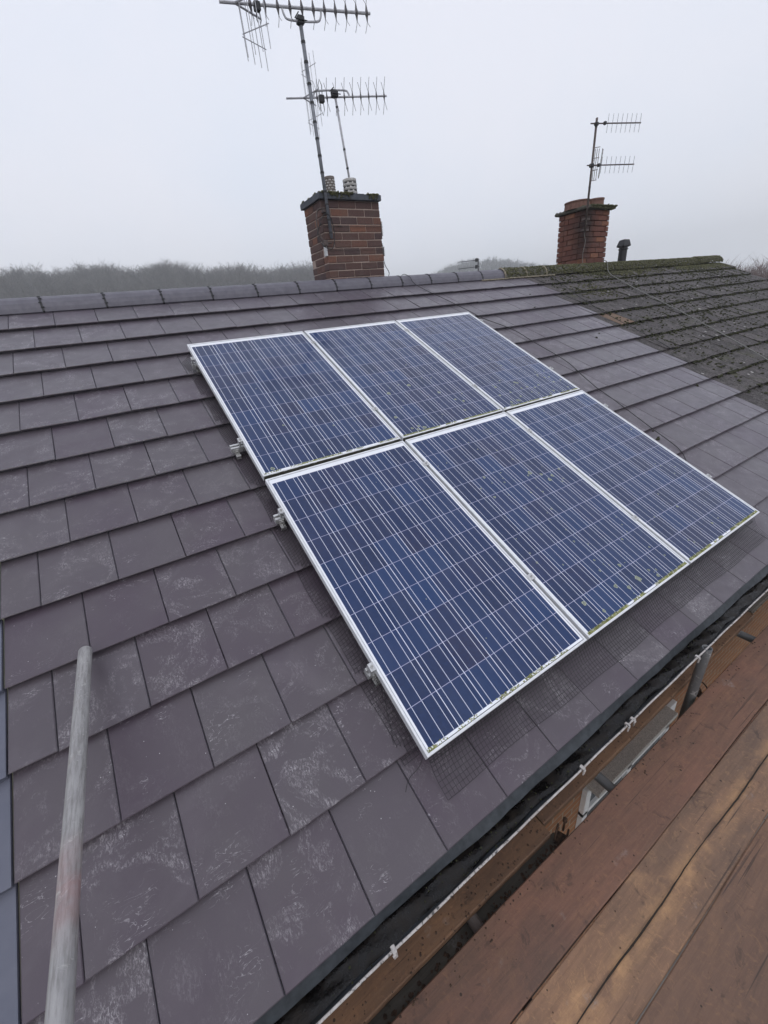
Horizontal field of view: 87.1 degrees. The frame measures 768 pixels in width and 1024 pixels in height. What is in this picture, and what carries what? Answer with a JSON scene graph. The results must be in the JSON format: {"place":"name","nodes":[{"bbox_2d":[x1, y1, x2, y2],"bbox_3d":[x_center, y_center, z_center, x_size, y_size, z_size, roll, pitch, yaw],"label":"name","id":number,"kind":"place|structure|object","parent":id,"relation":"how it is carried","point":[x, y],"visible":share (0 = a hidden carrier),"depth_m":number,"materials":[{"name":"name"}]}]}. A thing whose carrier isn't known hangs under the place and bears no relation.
{"place":"outdoors","nodes":[
{"label":"outdoors","id":0,"kind":"place"},
{"bbox_2d":[0,562,21,1017],"bbox_3d":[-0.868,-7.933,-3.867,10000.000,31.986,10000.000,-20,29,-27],"label":"ground","id":1,"kind":"structure","parent":0,"point":[12,789],"depth_m":6.81,"materials":[{"name":"plant"}]},
{"bbox_2d":[0,257,314,298],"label":"bare wood","id":2,"kind":"object","parent":1,"relation":"on","point":[21,283],"visible":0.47,"depth_m":135.00,"materials":[{"name":"grey plant"}]},
{"bbox_2d":[0,175,767,1023],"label":"terraced house","id":3,"kind":"structure","parent":1,"relation":"on","point":[270,837],"depth_m":1.79,"materials":[{"name":"concrete"}]},
{"bbox_2d":[219,0,384,256],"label":"tv aerial","id":4,"kind":"object","parent":3,"relation":"attached to","point":[299,20],"visible":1,"depth_m":3.89,"materials":[{"name":"grey metal"}]},
{"bbox_2d":[317,213,334,248],"bbox_3d":[-0.652,-3.172,4.571,0.205,0.344,0.057,-14,27,-16],"label":"aerial cable","id":5,"kind":"object","parent":4,"relation":"hanging from","point":[333,229],"visible":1,"depth_m":4.58,"materials":[{"name":"black plastic"}]},
{"bbox_2d":[286,54,386,177],"bbox_3d":[-0.487,-4.312,4.610,1.115,1.261,0.380,-6,26,1],"label":"tv aerial","id":6,"kind":"object","parent":3,"relation":"attached to","point":[320,98],"visible":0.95,"depth_m":4.49,"materials":[{"name":"metal"}]},
{"bbox_2d":[190,319,482,374],"bbox_3d":[-0.193,-1.607,3.812,3.074,0.114,0.077,-20,55,-27],"label":"mounting rail","id":7,"kind":"object","parent":3,"relation":"attached to","point":[194,365],"visible":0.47,"depth_m":3.14,"materials":[{"name":"metal"}]},
{"bbox_2d":[229,367,553,459],"bbox_3d":[0.340,-0.878,3.266,3.124,0.114,0.077,-20,55,-27],"label":"mounting rail","id":8,"kind":"object","parent":3,"relation":"attached to","point":[237,448],"visible":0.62,"depth_m":2.59,"materials":[{"name":"metal"}]},
{"bbox_2d":[187,331,400,480],"bbox_3d":[-0.732,-0.916,3.045,0.992,0.038,1.652,-20,55,-27],"label":"solar panel","id":9,"kind":"object","parent":8,"relation":"attached to","point":[291,402],"visible":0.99,"depth_m":2.93,"materials":[{"name":"blue glass"}]},
{"bbox_2d":[304,320,502,440],"bbox_3d":[0.118,-1.228,3.498,0.992,0.038,1.652,-20,55,-27],"label":"solar panel","id":10,"kind":"object","parent":8,"relation":"attached to","point":[407,384],"visible":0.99,"depth_m":3.39,"materials":[{"name":"blue glass"}]},
{"bbox_2d":[396,312,579,411],"bbox_3d":[0.968,-1.540,3.950,0.992,0.040,1.652,-20,55,-27],"label":"solar panel","id":11,"kind":"object","parent":8,"relation":"on","point":[503,373],"visible":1,"depth_m":3.86,"materials":[{"name":"blue glass"}]},
{"bbox_2d":[273,404,607,530],"bbox_3d":[0.697,-0.431,2.937,3.098,0.114,0.077,-20,55,-27],"label":"mounting rail","id":12,"kind":"object","parent":3,"relation":"attached to","point":[279,518],"visible":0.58,"depth_m":2.26,"materials":[{"name":"metal"}]},
{"bbox_2d":[265,441,586,759],"bbox_3d":[0.147,0.231,2.192,0.992,0.038,1.650,-20,55,-27],"label":"solar panel","id":13,"kind":"object","parent":12,"relation":"attached to","point":[457,621],"visible":1,"depth_m":2.05,"materials":[{"name":"glass"}]},
{"bbox_2d":[405,412,688,639],"bbox_3d":[0.995,-0.083,2.647,0.992,0.038,1.650,-20,55,-27],"label":"solar panel","id":14,"kind":"object","parent":12,"relation":"attached to","point":[590,556],"visible":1,"depth_m":2.52,"materials":[{"name":"blue glass"}]},
{"bbox_2d":[506,390,759,564],"bbox_3d":[1.843,-0.397,3.101,0.992,0.038,1.650,-20,55,-27],"label":"solar panel","id":15,"kind":"object","parent":12,"relation":"attached to","point":[684,510],"visible":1,"depth_m":2.99,"materials":[{"name":"blue glass"}]},
{"bbox_2d":[183,312,767,799],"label":"wire mesh","id":16,"kind":"object","parent":3,"relation":"on","point":[709,552],"visible":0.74,"depth_m":2.03,"materials":[{"name":"black metal"}]},
{"bbox_2d":[364,474,711,686],"bbox_3d":[1.223,0.239,2.442,3.076,0.114,0.077,-20,55,-27],"label":"mounting rail","id":17,"kind":"object","parent":3,"relation":"attached to","point":[369,670],"visible":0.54,"depth_m":1.77,"materials":[{"name":"metal"}]},
{"bbox_2d":[401,274,685,460],"bbox_3d":[1.493,-1.782,4.400,0.588,1.842,3.815,-20,29,-27],"label":"aerial cable","id":18,"kind":"object","parent":3,"relation":"attached to","point":[560,357],"visible":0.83,"depth_m":4.30,"materials":[{"name":"black plastic"}]},
{"bbox_2d":[575,699,677,827],"bbox_3d":[1.983,2.211,3.284,1.220,1.080,0.103,-20,29,-27],"label":"window","id":19,"kind":"structure","parent":3,"relation":"in","point":[619,767],"depth_m":3.01,"materials":[{"name":"white glass"}]},
{"bbox_3d":[2.082,0.971,2.665,8.800,0.048,0.048,-20,29,-27],"label":"scaffold tube","id":20,"kind":"object","parent":3,"relation":"attached to","visible":0},
{"bbox_2d":[321,816,550,1023],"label":"scaffold board","id":21,"kind":"object","parent":20,"relation":"on","point":[375,990],"visible":0.42,"depth_m":1.54,"materials":[{"name":"brown wood"}]},
{"bbox_2d":[368,832,556,1023],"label":"scaffold board","id":22,"kind":"object","parent":20,"relation":"on","point":[424,975],"visible":0.2,"depth_m":1.57,"materials":[{"name":"brown wood"}]},
{"bbox_2d":[342,599,765,1023],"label":"mud crumbs","id":23,"kind":"object","parent":22,"relation":"on","point":[410,994],"visible":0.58,"depth_m":1.63,"materials":[{"name":"soil"}]},
{"bbox_2d":[553,817,569,845],"bbox_3d":[0.811,1.457,1.837,0.053,0.092,0.102,12,31,33],"label":"coupler","id":24,"kind":"object","parent":22,"relation":"on","point":[559,838],"visible":0.8,"depth_m":1.84,"materials":[{"name":"metal"}]},
{"bbox_2d":[432,257,543,273],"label":"distant wood","id":25,"kind":"object","parent":1,"relation":"on","point":[488,264],"visible":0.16,"depth_m":306.11,"materials":[{"name":"grey plant"}]},
{"bbox_2d":[498,197,767,761],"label":"mossy roofed house","id":26,"kind":"structure","parent":1,"relation":"on","point":[571,242],"depth_m":6.26,"materials":[{"name":"tile"}]},
{"bbox_2d":[581,113,641,232],"bbox_3d":[3.591,-5.385,6.476,0.903,1.493,0.155,-11,26,-10],"label":"tv aerial","id":27,"kind":"object","parent":26,"relation":"attached to","point":[591,167],"visible":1,"depth_m":6.32,"materials":[{"name":"grey metal"}]},
{"bbox_2d":[547,265,676,351],"bbox_3d":[3.013,-2.947,5.710,0.214,1.222,2.420,-15,27,-17],"label":"aerial cable","id":28,"kind":"object","parent":26,"relation":"attached to","point":[609,315],"visible":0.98,"depth_m":5.49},
{"bbox_2d":[500,255,739,299],"bbox_3d":[4.912,-4.266,7.280,6.928,0.630,1.071,-20,29,-27],"label":"ridge moss","id":29,"kind":"object","parent":26,"relation":"on","point":[679,266],"visible":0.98,"depth_m":7.22,"materials":[{"name":"green plant"}]},
{"bbox_2d":[543,264,767,400],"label":"roof moss","id":30,"kind":"object","parent":26,"relation":"on","point":[710,320],"visible":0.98,"depth_m":6.35,"materials":[{"name":"green plant"}]},
{"bbox_2d":[603,260,767,359],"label":"aerial cable","id":31,"kind":"object","parent":26,"relation":"attached to","point":[686,314],"visible":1,"depth_m":6.01,"materials":[{"name":"black plastic"}]},
{"bbox_2d":[722,254,767,278],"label":"brown thicket","id":32,"kind":"object","parent":1,"relation":"on","point":[760,271],"visible":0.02,"depth_m":42.34,"materials":[{"name":"plant"}]},
{"bbox_2d":[44,646,92,1023],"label":"scaffold tube","id":33,"kind":"object","parent":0,"point":[60,997],"visible":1,"depth_m":1.00,"materials":[{"name":"grey metal"}]},
{"bbox_2d":[0,0,767,276],"label":"sky","id":34,"kind":"structure","parent":0,"point":[133,132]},
{"bbox_2d":[677,645,712,719],"bbox_3d":[1.974,3.135,3.329,0.051,5.350,0.050,-20,29,-27],"label":"scaffold tube","id":35,"kind":"object","parent":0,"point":[695,682],"visible":0.17,"depth_m":2.26,"materials":[{"name":"grey metal"}]},
{"bbox_2d":[635,814,767,1023],"bbox_3d":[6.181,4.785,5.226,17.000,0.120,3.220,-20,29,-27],"label":"path","id":36,"kind":"structure","parent":0,"point":[637,1021],"depth_m":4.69,"materials":[{"name":"wood"}]},
{"bbox_2d":[747,591,767,612],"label":"scaffold board","id":37,"kind":"object","parent":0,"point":[755,606],"visible":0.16,"depth_m":2.91,"materials":[{"name":"brown wood"}]},
{"bbox_3d":[3.274,2.649,2.715,0.048,6.500,0.048,-20,29,-27],"label":"scaffold tube","id":38,"kind":"object","parent":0,"visible":0},
{"bbox_3d":[2.662,1.319,1.823,8.800,0.048,0.048,-20,29,-27],"label":"scaffold tube","id":39,"kind":"object","parent":38,"relation":"attached to","visible":0},
{"bbox_2d":[467,913,531,1010],"bbox_3d":[0.581,1.758,1.277,0.048,0.048,1.340,-20,29,-27],"label":"scaffold tube","id":40,"kind":"object","parent":39,"relation":"on","point":[475,922],"visible":0.06,"depth_m":1.58,"materials":[{"name":"grey metal"}]},
{"bbox_2d":[594,772,723,890],"bbox_3d":[1.327,1.482,1.676,0.048,0.048,1.340,-20,29,-27],"label":"scaffold tube","id":41,"kind":"object","parent":39,"relation":"on","point":[604,782],"visible":0.12,"depth_m":1.99,"materials":[{"name":"grey metal"}]},
{"bbox_2d":[736,631,755,642],"bbox_3d":[2.680,0.981,2.401,0.048,0.048,1.340,-20,29,-27],"label":"scaffold tube","id":42,"kind":"object","parent":39,"relation":"on","point":[746,636],"visible":0.18,"depth_m":2.72,"materials":[{"name":"grey metal"}]},
{"bbox_2d":[391,625,767,1023],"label":"scaffold board","id":43,"kind":"object","parent":42,"relation":"on","point":[539,932],"visible":0.98,"depth_m":1.66,"materials":[{"name":"brown wood"}]},
{"bbox_2d":[514,702,767,1023],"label":"scaffold board","id":44,"kind":"object","parent":42,"relation":"on","point":[660,904],"visible":0.98,"depth_m":1.55,"materials":[{"name":"brown wood"}]},
{"bbox_2d":[535,611,754,826],"bbox_3d":[1.599,1.041,2.417,2.235,0.038,0.228,-20,29,-27],"label":"scaffold board","id":45,"kind":"object","parent":42,"relation":"on","point":[612,752],"visible":0.29,"depth_m":2.14,"materials":[{"name":"brown wood"}]},
{"bbox_2d":[697,682,707,696],"bbox_3d":[1.885,1.050,2.430,0.053,0.092,0.102,-10,26,-8],"label":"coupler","id":46,"kind":"object","parent":45,"relation":"attached to","point":[699,692],"visible":0.27,"depth_m":2.40,"materials":[{"name":"metal"}]},
{"bbox_3d":[4.697,-10.465,27.523,8.400,8.650,7.800,-20,29,-27],"label":"distant house","id":47,"kind":"object","parent":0,"visible":0},
{"bbox_2d":[458,258,478,270],"bbox_3d":[4.985,-14.075,23.743,1.221,1.350,0.134,0,27,13],"label":"tv aerial","id":48,"kind":"object","parent":47,"relation":"attached to","point":[476,260],"visible":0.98,"depth_m":23.49,"materials":[{"name":"grey metal"}]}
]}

